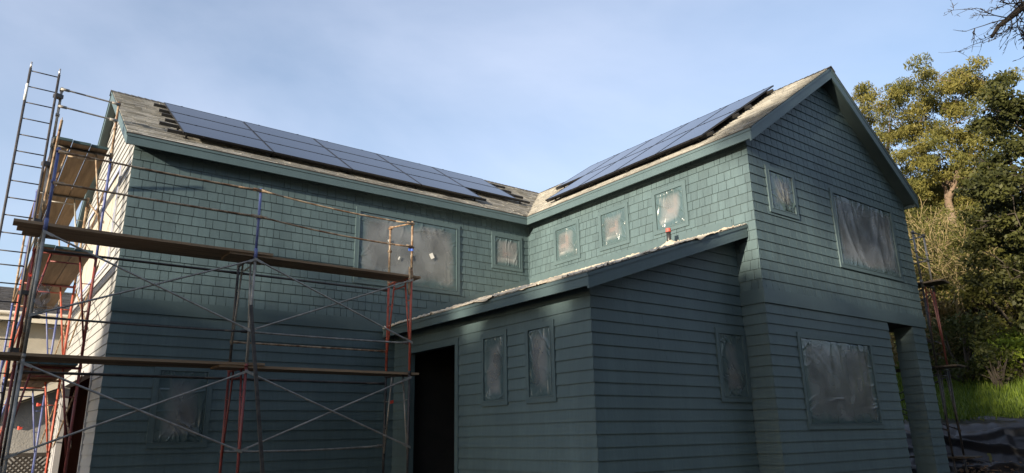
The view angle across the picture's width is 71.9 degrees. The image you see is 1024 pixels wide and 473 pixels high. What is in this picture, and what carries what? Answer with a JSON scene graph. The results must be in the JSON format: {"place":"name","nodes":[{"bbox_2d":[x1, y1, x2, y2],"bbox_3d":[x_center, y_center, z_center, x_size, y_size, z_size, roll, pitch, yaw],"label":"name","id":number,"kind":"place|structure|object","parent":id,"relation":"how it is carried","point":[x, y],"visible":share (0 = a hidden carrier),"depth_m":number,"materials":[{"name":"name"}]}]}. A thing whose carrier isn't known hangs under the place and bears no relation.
{"place":"outdoors","nodes":[
{"label":"outdoors","id":0,"kind":"place"},
{"bbox_2d":[0,0,1023,292],"label":"sky","id":1,"kind":"structure","parent":0,"point":[531,95],"materials":[{"name":"blue"}]},
{"bbox_2d":[893,348,1023,462],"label":"ground","id":2,"kind":"structure","parent":0,"point":[990,457],"depth_m":21.33,"materials":[{"name":"green plant"}]},
{"bbox_2d":[6,452,50,472],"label":"lattice panel","id":3,"kind":"object","parent":2,"relation":"on","point":[31,455],"visible":0.43,"depth_m":17.47,"materials":[{"name":"grey wood"}]},
{"bbox_2d":[0,382,61,472],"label":"garden outbuilding","id":4,"kind":"structure","parent":2,"relation":"on","point":[22,439],"depth_m":19.06,"materials":[{"name":"grey paint"}]},
{"bbox_2d":[0,62,63,419],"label":"scaffold ladder","id":5,"kind":"object","parent":2,"relation":"on","point":[44,162],"visible":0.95,"depth_m":12.04,"materials":[{"name":"grey metal"}]},
{"bbox_2d":[0,286,74,399],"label":"neighbor house","id":6,"kind":"structure","parent":2,"relation":"on","point":[37,340],"depth_m":22.06,"materials":[{"name":"beige paint"}]},
{"bbox_2d":[0,87,120,472],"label":"scaffold","id":7,"kind":"object","parent":2,"relation":"on","point":[45,193],"visible":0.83,"depth_m":12.93,"materials":[{"name":"red metal"}]},
{"bbox_2d":[13,284,29,304],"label":"plank","id":8,"kind":"object","parent":7,"relation":"on","point":[16,296],"visible":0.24,"depth_m":16.19,"materials":[{"name":"brown wood"}]},
{"bbox_2d":[8,361,37,378],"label":"plank","id":9,"kind":"object","parent":7,"relation":"on","point":[28,369],"visible":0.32,"depth_m":12.32,"materials":[{"name":"brown wood"}]},
{"bbox_2d":[20,381,33,386],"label":"plank","id":10,"kind":"object","parent":7,"relation":"on","point":[24,382],"visible":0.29,"depth_m":15.64,"materials":[{"name":"brown wood"}]},
{"bbox_2d":[28,194,48,219],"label":"plank","id":11,"kind":"object","parent":7,"relation":"on","point":[39,203],"visible":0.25,"depth_m":16.10,"materials":[{"name":"brown wood"}]},
{"bbox_2d":[29,382,49,387],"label":"plank","id":12,"kind":"object","parent":7,"relation":"on","point":[38,384],"visible":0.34,"depth_m":15.96,"materials":[{"name":"brown wood"}]},
{"bbox_2d":[25,243,55,281],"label":"plank","id":13,"kind":"object","parent":7,"relation":"on","point":[45,256],"visible":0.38,"depth_m":12.81,"materials":[{"name":"brown wood"}]},
{"bbox_2d":[23,362,57,378],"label":"plank","id":14,"kind":"object","parent":7,"relation":"on","point":[45,364],"visible":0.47,"depth_m":12.36,"materials":[{"name":"brown wood"}]},
{"bbox_2d":[34,277,51,305],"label":"plank","id":15,"kind":"object","parent":7,"relation":"on","point":[40,297],"visible":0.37,"depth_m":16.02,"materials":[{"name":"brown wood"}]},
{"bbox_2d":[42,189,66,223],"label":"plank","id":16,"kind":"object","parent":7,"relation":"on","point":[55,210],"visible":0.46,"depth_m":16.23,"materials":[{"name":"brown wood"}]},
{"bbox_2d":[42,286,66,306],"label":"plank","id":17,"kind":"object","parent":7,"relation":"on","point":[51,300],"visible":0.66,"depth_m":16.25,"materials":[{"name":"brown wood"}]},
{"bbox_2d":[38,246,74,283],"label":"plank","id":18,"kind":"object","parent":7,"relation":"on","point":[53,272],"visible":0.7,"depth_m":13.25,"materials":[{"name":"brown wood"}]},
{"bbox_2d":[40,136,72,192],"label":"plank","id":19,"kind":"object","parent":7,"relation":"on","point":[63,141],"visible":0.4,"depth_m":13.16,"materials":[{"name":"brown wood"}]},
{"bbox_2d":[41,363,77,379],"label":"plank","id":20,"kind":"object","parent":7,"relation":"on","point":[60,370],"visible":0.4,"depth_m":12.57,"materials":[{"name":"brown wood"}]},
{"bbox_2d":[56,191,80,225],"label":"plank","id":21,"kind":"object","parent":7,"relation":"on","point":[66,216],"visible":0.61,"depth_m":16.55,"materials":[{"name":"brown wood"}]},
{"bbox_2d":[53,140,90,195],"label":"plank","id":22,"kind":"object","parent":7,"relation":"on","point":[70,170],"visible":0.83,"depth_m":13.75,"materials":[{"name":"brown wood"}]},
{"bbox_2d":[54,248,93,285],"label":"plank","id":23,"kind":"object","parent":7,"relation":"on","point":[68,274],"visible":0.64,"depth_m":13.59,"materials":[{"name":"brown wood"}]},
{"bbox_2d":[68,144,108,200],"bbox_3d":[-8.551,-1.228,14.177,0.276,0.050,3.494,11,-20,-36],"label":"plank","id":24,"kind":"object","parent":7,"relation":"on","point":[86,175],"visible":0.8,"depth_m":14.01,"materials":[{"name":"brown wood"}]},
{"bbox_2d":[0,147,414,472],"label":"scaffold","id":25,"kind":"object","parent":2,"relation":"on","point":[29,316],"visible":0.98,"depth_m":11.84,"materials":[{"name":"metal"}]},
{"bbox_2d":[0,359,209,367],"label":"plank","id":26,"kind":"object","parent":25,"relation":"on","point":[103,363],"visible":0.34,"depth_m":10.92,"materials":[{"name":"brown wood"}]},
{"bbox_2d":[0,357,214,366],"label":"plank","id":27,"kind":"object","parent":25,"relation":"on","point":[106,362],"visible":0.37,"depth_m":10.77,"materials":[{"name":"brown wood"}]},
{"bbox_2d":[16,226,224,256],"bbox_3d":[-5.891,0.135,11.518,3.630,0.054,0.262,11,-20,-36],"label":"plank","id":28,"kind":"object","parent":25,"relation":"on","point":[77,236],"visible":0.61,"depth_m":11.26,"materials":[{"name":"brown wood"}]},
{"bbox_2d":[0,352,264,365],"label":"plank","id":29,"kind":"object","parent":25,"relation":"on","point":[89,358],"visible":0.98,"depth_m":10.55,"materials":[{"name":"brown wood"}]},
{"bbox_2d":[21,231,258,264],"bbox_3d":[-5.986,0.210,11.774,3.640,0.054,0.262,11,-20,-36],"label":"plank","id":30,"kind":"object","parent":25,"relation":"on","point":[68,239],"visible":0.58,"depth_m":11.55,"materials":[{"name":"brown wood"}]},
{"bbox_2d":[13,218,272,255],"bbox_3d":[-5.733,0.073,11.309,3.740,0.054,0.262,11,-20,-36],"label":"plank","id":31,"kind":"object","parent":25,"relation":"on","point":[104,234],"visible":0.92,"depth_m":11.04,"materials":[{"name":"brown wood"}]},
{"bbox_2d":[210,366,407,376],"bbox_3d":[-3.496,2.449,12.762,3.680,0.042,0.268,11,-20,-36],"label":"plank","id":32,"kind":"object","parent":25,"relation":"on","point":[212,368],"visible":0.42,"depth_m":12.61,"materials":[{"name":"brown wood"}]},
{"bbox_2d":[221,254,407,282],"bbox_3d":[-3.530,0.631,13.277,3.680,0.042,0.268,11,-20,-36],"label":"plank","id":33,"kind":"object","parent":25,"relation":"on","point":[224,257],"visible":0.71,"depth_m":13.14,"materials":[{"name":"brown wood"}]},
{"bbox_2d":[215,364,418,375],"bbox_3d":[-3.331,2.387,12.551,3.680,0.042,0.268,11,-20,-36],"label":"plank","id":34,"kind":"object","parent":25,"relation":"on","point":[250,367],"visible":0.98,"depth_m":12.37,"materials":[{"name":"brown wood"}]},
{"bbox_2d":[225,251,420,280],"bbox_3d":[-3.365,0.568,13.067,3.680,0.042,0.268,11,-20,-36],"label":"plank","id":35,"kind":"object","parent":25,"relation":"on","point":[264,258],"visible":0.98,"depth_m":12.90,"materials":[{"name":"brown wood"}]},
{"bbox_2d":[249,305,264,472],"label":"pole","id":36,"kind":"object","parent":2,"relation":"on","point":[257,400],"visible":1,"depth_m":11.25,"materials":[{"name":"grey metal"}]},
{"bbox_2d":[48,66,949,472],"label":"house","id":37,"kind":"structure","parent":2,"relation":"on","point":[758,340],"depth_m":13.78,"materials":[{"name":"green paint"}]},
{"bbox_2d":[76,161,123,302],"bbox_3d":[-9.126,0.046,15.613,0.117,2.150,4.600,11,-20,-36],"label":"window","id":38,"kind":"structure","parent":37,"relation":"in","point":[111,207],"depth_m":14.96,"materials":[{"name":"paper"}]},
{"bbox_2d":[145,367,213,448],"bbox_3d":[-5.960,3.057,12.700,1.010,1.435,0.138,11,-20,-36],"label":"window","id":39,"kind":"structure","parent":37,"relation":"in","point":[160,434],"depth_m":12.65,"materials":[{"name":"green paint"}]},
{"bbox_2d":[159,121,475,193],"bbox_3d":[-4.039,-1.674,16.425,7.670,0.161,0.119,11,-20,-36],"label":"mounting rail","id":40,"kind":"object","parent":37,"relation":"attached to","point":[169,124],"visible":0.15,"depth_m":14.28,"materials":[{"name":"black metal"}]},
{"bbox_2d":[167,128,486,201],"bbox_3d":[-3.709,-1.473,15.991,7.590,0.161,0.119,11,-20,-36],"label":"mounting rail","id":41,"kind":"object","parent":37,"relation":"attached to","point":[186,135],"visible":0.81,"depth_m":15.43,"materials":[{"name":"black metal"}]},
{"bbox_2d":[176,121,272,152],"bbox_3d":[-5.966,-2.069,14.679,1.760,0.039,1.059,11,14,-36],"label":"solar panel","id":42,"kind":"object","parent":41,"relation":"attached to","point":[216,135],"visible":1,"depth_m":14.59,"materials":[{"name":"blue glass"}]},
{"bbox_2d":[263,141,351,169],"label":"solar panel","id":43,"kind":"object","parent":41,"relation":"attached to","point":[280,149],"visible":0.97,"depth_m":15.63,"materials":[{"name":"blue glass"}]},
{"bbox_2d":[339,158,421,185],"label":"solar panel","id":44,"kind":"object","parent":41,"relation":"on","point":[378,171],"visible":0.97,"depth_m":16.67,"materials":[{"name":"blue glass"}]},
{"bbox_2d":[405,173,482,198],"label":"solar panel","id":45,"kind":"object","parent":41,"relation":"attached to","point":[442,186],"visible":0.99,"depth_m":17.71,"materials":[{"name":"blue glass"}]},
{"bbox_2d":[153,103,504,188],"bbox_3d":[-4.159,-2.203,18.797,9.850,0.161,0.119,11,-20,-36],"label":"mounting rail","id":46,"kind":"object","parent":37,"relation":"attached to","point":[164,107],"visible":0.07,"depth_m":16.04,"materials":[{"name":"black metal"}]},
{"bbox_2d":[243,121,322,146],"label":"solar panel","id":47,"kind":"object","parent":46,"relation":"on","point":[279,133],"visible":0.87,"depth_m":17.34,"materials":[{"name":"blue glass"}]},
{"bbox_2d":[313,138,387,161],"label":"solar panel","id":48,"kind":"object","parent":46,"relation":"on","point":[346,149],"visible":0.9,"depth_m":18.37,"materials":[{"name":"blue glass"}]},
{"bbox_2d":[376,153,445,175],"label":"solar panel","id":49,"kind":"object","parent":46,"relation":"on","point":[401,162],"visible":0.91,"depth_m":19.42,"materials":[{"name":"blue glass"}]},
{"bbox_2d":[159,108,510,193],"bbox_3d":[-3.892,-2.009,18.293,9.665,0.161,0.119,11,-20,-36],"label":"mounting rail","id":50,"kind":"object","parent":37,"relation":"attached to","point":[168,112],"visible":0.06,"depth_m":15.56,"materials":[{"name":"metal"}]},
{"bbox_2d":[164,102,250,129],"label":"solar panel","id":51,"kind":"object","parent":50,"relation":"attached to","point":[203,115],"visible":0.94,"depth_m":16.29,"materials":[{"name":"blue glass"}]},
{"bbox_2d":[433,167,496,187],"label":"solar panel","id":52,"kind":"object","parent":50,"relation":"on","point":[463,177],"visible":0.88,"depth_m":20.45,"materials":[{"name":"blue glass"}]},
{"bbox_2d":[161,113,522,198],"bbox_3d":[-3.602,-1.845,17.975,9.805,0.161,0.119,11,-20,-36],"label":"mounting rail","id":53,"kind":"object","parent":37,"relation":"attached to","point":[170,116],"visible":0.1,"depth_m":15.22,"materials":[{"name":"metal"}]},
{"bbox_2d":[165,118,529,204],"bbox_3d":[-3.360,-1.660,17.476,9.665,0.161,0.119,11,-20,-36],"label":"mounting rail","id":54,"kind":"object","parent":37,"relation":"attached to","point":[174,122],"visible":0.2,"depth_m":19.49,"materials":[{"name":"metal"}]},
{"bbox_2d":[170,111,260,139],"bbox_3d":[-6.497,-2.417,15.495,1.760,0.039,1.059,11,14,-36],"label":"solar panel","id":55,"kind":"object","parent":54,"relation":"attached to","point":[192,120],"visible":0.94,"depth_m":15.47,"materials":[{"name":"blue glass"}]},
{"bbox_2d":[253,131,337,157],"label":"solar panel","id":56,"kind":"object","parent":54,"relation":"on","point":[291,143],"visible":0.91,"depth_m":16.51,"materials":[{"name":"blue glass"}]},
{"bbox_2d":[326,148,403,172],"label":"solar panel","id":57,"kind":"object","parent":54,"relation":"on","point":[362,159],"visible":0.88,"depth_m":17.55,"materials":[{"name":"blue glass"}]},
{"bbox_2d":[391,163,463,186],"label":"solar panel","id":58,"kind":"object","parent":54,"relation":"on","point":[424,174],"visible":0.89,"depth_m":18.59,"materials":[{"name":"blue glass"}]},
{"bbox_2d":[449,177,516,199],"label":"solar panel","id":59,"kind":"object","parent":54,"relation":"on","point":[483,188],"visible":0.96,"depth_m":19.57,"materials":[{"name":"blue glass"}]},
{"bbox_2d":[353,206,459,294],"bbox_3d":[-2.510,0.424,16.492,2.740,1.735,0.557,11,-20,-36],"label":"window","id":60,"kind":"structure","parent":37,"relation":"in","point":[436,251],"depth_m":16.42,"materials":[{"name":"green paint"}]},
{"bbox_2d":[404,338,458,472],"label":"doorway","id":61,"kind":"structure","parent":37,"relation":"in","point":[453,342],"depth_m":14.27,"materials":[{"name":"green paint"}]},
{"bbox_2d":[480,329,508,406],"bbox_3d":[-0.119,2.365,12.595,0.543,1.291,0.794,11,-20,-36],"label":"window","id":62,"kind":"structure","parent":37,"relation":"in","point":[493,345],"depth_m":12.46,"materials":[{"name":"green paint"}]},
{"bbox_2d":[491,232,522,271],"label":"window","id":63,"kind":"structure","parent":37,"relation":"in","point":[506,250],"depth_m":18.04,"materials":[{"name":"green paint"}]},
{"bbox_2d":[524,319,556,403],"bbox_3d":[0.651,2.075,11.609,0.553,1.287,0.759,11,-20,-36],"label":"window","id":64,"kind":"structure","parent":37,"relation":"in","point":[539,340],"depth_m":11.45,"materials":[{"name":"green paint"}]},
{"bbox_2d":[382,224,740,328],"bbox_3d":[0.788,0.873,14.267,4.173,1.508,6.534,11,-20,-36],"label":"roof","id":65,"kind":"object","parent":37,"relation":"on","point":[665,245],"visible":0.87,"depth_m":12.41,"materials":[{"name":"grey"}]},
{"bbox_2d":[553,219,580,265],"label":"window","id":66,"kind":"structure","parent":37,"relation":"in","point":[566,237],"depth_m":17.32,"materials":[{"name":"green paint"}]},
{"bbox_2d":[598,202,630,251],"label":"window","id":67,"kind":"structure","parent":37,"relation":"in","point":[613,223],"depth_m":16.08,"materials":[{"name":"green paint"}]},
{"bbox_2d":[547,131,713,202],"bbox_3d":[2.546,-1.503,16.557,0.120,0.161,5.330,11,-20,-36],"label":"mounting rail","id":68,"kind":"object","parent":37,"relation":"attached to","point":[668,151],"visible":0.78,"depth_m":16.13,"materials":[{"name":"black metal"}]},
{"bbox_2d":[545,161,616,200],"bbox_3d":[1.820,-1.450,18.430,1.824,0.040,1.244,-33,8,-39],"label":"solar panel","id":69,"kind":"object","parent":68,"relation":"attached to","point":[577,183],"visible":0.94,"depth_m":18.34,"materials":[{"name":"blue glass"}]},
{"bbox_2d":[578,145,653,187],"bbox_3d":[2.580,-1.738,17.465,1.824,0.040,1.244,-33,8,-39],"label":"solar panel","id":70,"kind":"object","parent":68,"relation":"attached to","point":[609,170],"visible":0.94,"depth_m":17.37,"materials":[{"name":"blue glass"}]},
{"bbox_2d":[615,129,691,171],"bbox_3d":[3.341,-2.025,16.499,1.824,0.040,1.244,-33,8,-39],"label":"solar panel","id":71,"kind":"object","parent":68,"relation":"attached to","point":[652,151],"visible":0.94,"depth_m":16.39,"materials":[{"name":"blue glass"}]},
{"bbox_2d":[656,108,740,154],"bbox_3d":[4.101,-2.313,15.534,1.824,0.040,1.244,-33,8,-39],"label":"solar panel","id":72,"kind":"object","parent":68,"relation":"attached to","point":[698,131],"visible":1,"depth_m":15.38,"materials":[{"name":"blue glass"}]},
{"bbox_2d":[556,104,751,189],"bbox_3d":[3.319,-2.113,18.198,0.120,0.161,6.630,11,-20,-36],"label":"mounting rail","id":73,"kind":"object","parent":37,"relation":"attached to","point":[742,109],"visible":0.17,"depth_m":15.88,"materials":[{"name":"metal"}]},
{"bbox_2d":[556,153,618,188],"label":"solar panel","id":74,"kind":"object","parent":73,"relation":"attached to","point":[584,172],"visible":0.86,"depth_m":20.46,"materials":[{"name":"blue glass"}]},
{"bbox_2d":[587,138,652,173],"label":"solar panel","id":75,"kind":"object","parent":73,"relation":"attached to","point":[619,156],"visible":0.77,"depth_m":19.58,"materials":[{"name":"blue glass"}]},
{"bbox_2d":[618,123,686,160],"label":"solar panel","id":76,"kind":"object","parent":73,"relation":"on","point":[653,141],"visible":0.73,"depth_m":18.61,"materials":[{"name":"blue glass"}]},
{"bbox_2d":[655,105,727,144],"bbox_3d":[4.506,-2.783,17.643,1.824,0.039,1.244,-33,8,-39],"label":"solar panel","id":77,"kind":"object","parent":73,"relation":"attached to","point":[692,124],"visible":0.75,"depth_m":17.64,"materials":[{"name":"blue glass"}]},
{"bbox_2d":[696,85,773,126],"bbox_3d":[5.266,-3.071,16.678,1.824,0.039,1.244,-33,8,-39],"label":"solar panel","id":78,"kind":"object","parent":73,"relation":"attached to","point":[740,104],"visible":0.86,"depth_m":16.61,"materials":[{"name":"blue glass"}]},
{"bbox_2d":[651,180,688,235],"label":"window","id":79,"kind":"structure","parent":37,"relation":"in","point":[669,203],"depth_m":14.85,"materials":[{"name":"green paint"}]},
{"bbox_2d":[720,113,739,124],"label":"mounting rail","id":80,"kind":"object","parent":37,"relation":"attached to","point":[733,116],"visible":0.23,"depth_m":15.39,"materials":[{"name":"black metal"}]},
{"bbox_2d":[714,327,751,402],"bbox_3d":[3.775,2.335,12.694,0.862,1.283,0.553,11,-20,-36],"label":"window","id":81,"kind":"structure","parent":37,"relation":"in","point":[732,358],"depth_m":12.52,"materials":[{"name":"green paint"}]},
{"bbox_2d":[756,89,773,100],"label":"mounting rail","id":82,"kind":"object","parent":37,"relation":"attached to","point":[767,92],"visible":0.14,"depth_m":16.54,"materials":[{"name":"metal"}]},
{"bbox_2d":[764,164,799,219],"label":"window","id":83,"kind":"structure","parent":37,"relation":"in","point":[781,189],"depth_m":13.89,"materials":[{"name":"green paint"}]},
{"bbox_2d":[796,332,884,429],"bbox_3d":[6.240,2.874,13.838,2.740,1.750,0.557,11,-20,-36],"label":"window","id":84,"kind":"structure","parent":37,"relation":"in","point":[841,391],"depth_m":13.75,"materials":[{"name":"green paint"}]},
{"bbox_2d":[829,187,903,281],"bbox_3d":[7.755,0.053,15.866,2.725,1.750,0.568,11,-20,-36],"label":"window","id":85,"kind":"structure","parent":37,"relation":"in","point":[865,235],"depth_m":15.89,"materials":[{"name":"green paint"}]},
{"bbox_2d":[851,80,906,175],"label":"eucalyptus tree","id":86,"kind":"object","parent":2,"relation":"on","point":[863,106],"visible":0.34,"depth_m":43.27,"materials":[{"name":"green plant"}]},
{"bbox_2d":[889,288,962,366],"bbox_3d":[15.424,3.522,26.669,3.275,3.463,3.526,11,-20,-36],"label":"shrub","id":87,"kind":"object","parent":2,"relation":"on","point":[941,310],"visible":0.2,"depth_m":26.28,"materials":[{"name":"green plant"}]},
{"bbox_2d":[899,230,967,472],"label":"scaffold","id":88,"kind":"object","parent":2,"relation":"on","point":[931,341],"visible":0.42,"depth_m":17.17,"materials":[{"name":"metal"}]},
{"bbox_2d":[895,364,961,371],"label":"plank","id":89,"kind":"object","parent":88,"relation":"on","point":[946,366],"visible":0.15,"depth_m":16.71,"materials":[{"name":"brown wood"}]},
{"bbox_2d":[897,365,964,371],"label":"plank","id":90,"kind":"object","parent":88,"relation":"on","point":[945,368],"visible":0.11,"depth_m":16.93,"materials":[{"name":"brown wood"}]},
{"bbox_2d":[917,279,945,285],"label":"plank","id":91,"kind":"object","parent":88,"relation":"on","point":[932,282],"visible":0.15,"depth_m":17.28,"materials":[{"name":"brown wood"}]},
{"bbox_2d":[918,281,948,287],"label":"plank","id":92,"kind":"object","parent":88,"relation":"on","point":[942,283],"visible":0.12,"depth_m":17.51,"materials":[{"name":"brown wood"}]},
{"bbox_2d":[909,456,979,458],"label":"plank","id":93,"kind":"object","parent":88,"relation":"on","point":[970,457],"visible":0.18,"depth_m":16.12,"materials":[{"name":"brown wood"}]},
{"bbox_2d":[864,52,1023,233],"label":"eucalyptus tree","id":94,"kind":"object","parent":2,"relation":"on","point":[910,133],"visible":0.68,"depth_m":34.49,"materials":[{"name":"green plant"}]},
{"bbox_2d":[917,248,991,340],"bbox_3d":[18.981,2.504,30.871,4.536,4.802,4.234,11,-20,-36],"label":"shrub","id":95,"kind":"object","parent":2,"relation":"on","point":[945,292],"depth_m":29.97,"materials":[{"name":"green plant"}]},
{"bbox_2d":[889,193,1023,357],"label":"bare thicket tree","id":96,"kind":"object","parent":2,"relation":"on","point":[933,247],"visible":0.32,"depth_m":26.46,"materials":[{"name":"green plant"}]},
{"bbox_2d":[890,169,1022,341],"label":"shrub","id":97,"kind":"object","parent":2,"relation":"on","point":[933,216],"depth_m":39.29,"materials":[{"name":"green plant"}]},
{"bbox_2d":[904,416,1023,472],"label":"tarp","id":98,"kind":"object","parent":2,"relation":"on","point":[1000,439],"visible":0.3,"depth_m":18.11,"materials":[{"name":"black plastic"}]},
{"bbox_2d":[925,307,1015,383],"bbox_3d":[15.229,3.704,23.671,2.832,2.631,2.840,-12,-19,33],"label":"shrub","id":99,"kind":"object","parent":2,"relation":"on","point":[975,329],"visible":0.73,"depth_m":23.54,"materials":[{"name":"green plant"}]},
{"bbox_2d":[919,226,1022,349],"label":"shrub","id":100,"kind":"object","parent":2,"relation":"on","point":[975,309],"visible":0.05,"depth_m":27.72,"materials":[{"name":"green plant"}]},
{"bbox_2d":[938,0,1023,68],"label":"bare tree","id":101,"kind":"object","parent":2,"relation":"on","point":[1018,9],"visible":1,"depth_m":6.37,"materials":[{"name":"brown plant"}]},
{"bbox_2d":[943,202,1023,317],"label":"shrub","id":102,"kind":"object","parent":2,"relation":"on","point":[970,228],"visible":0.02,"depth_m":29.86,"materials":[{"name":"green plant"}]},
{"bbox_2d":[948,243,1023,340],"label":"shrub","id":103,"kind":"object","parent":2,"relation":"on","point":[979,291],"visible":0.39,"depth_m":25.14,"materials":[{"name":"green plant"}]},
{"bbox_2d":[952,69,1023,333],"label":"oak tree","id":104,"kind":"object","parent":2,"relation":"on","point":[993,187],"visible":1,"depth_m":18.17,"materials":[{"name":"green plant"}]},
{"bbox_2d":[957,459,1021,472],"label":"wood chips","id":105,"kind":"object","parent":2,"relation":"on","point":[980,468],"visible":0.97,"depth_m":17.43,"materials":[{"name":"brown wood"}]},
{"bbox_2d":[966,326,1023,372],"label":"shrub","id":106,"kind":"object","parent":2,"relation":"on","point":[1011,335],"visible":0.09,"depth_m":23.57,"materials":[{"name":"green plant"}]},
{"bbox_2d":[969,339,1023,388],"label":"shrub","id":107,"kind":"object","parent":2,"relation":"on","point":[998,377],"visible":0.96,"depth_m":21.99,"materials":[{"name":"green plant"}]},
{"bbox_2d":[972,332,1023,379],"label":"shrub","id":108,"kind":"object","parent":2,"relation":"on","point":[1018,344],"visible":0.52,"depth_m":22.39,"materials":[{"name":"green plant"}]}
]}

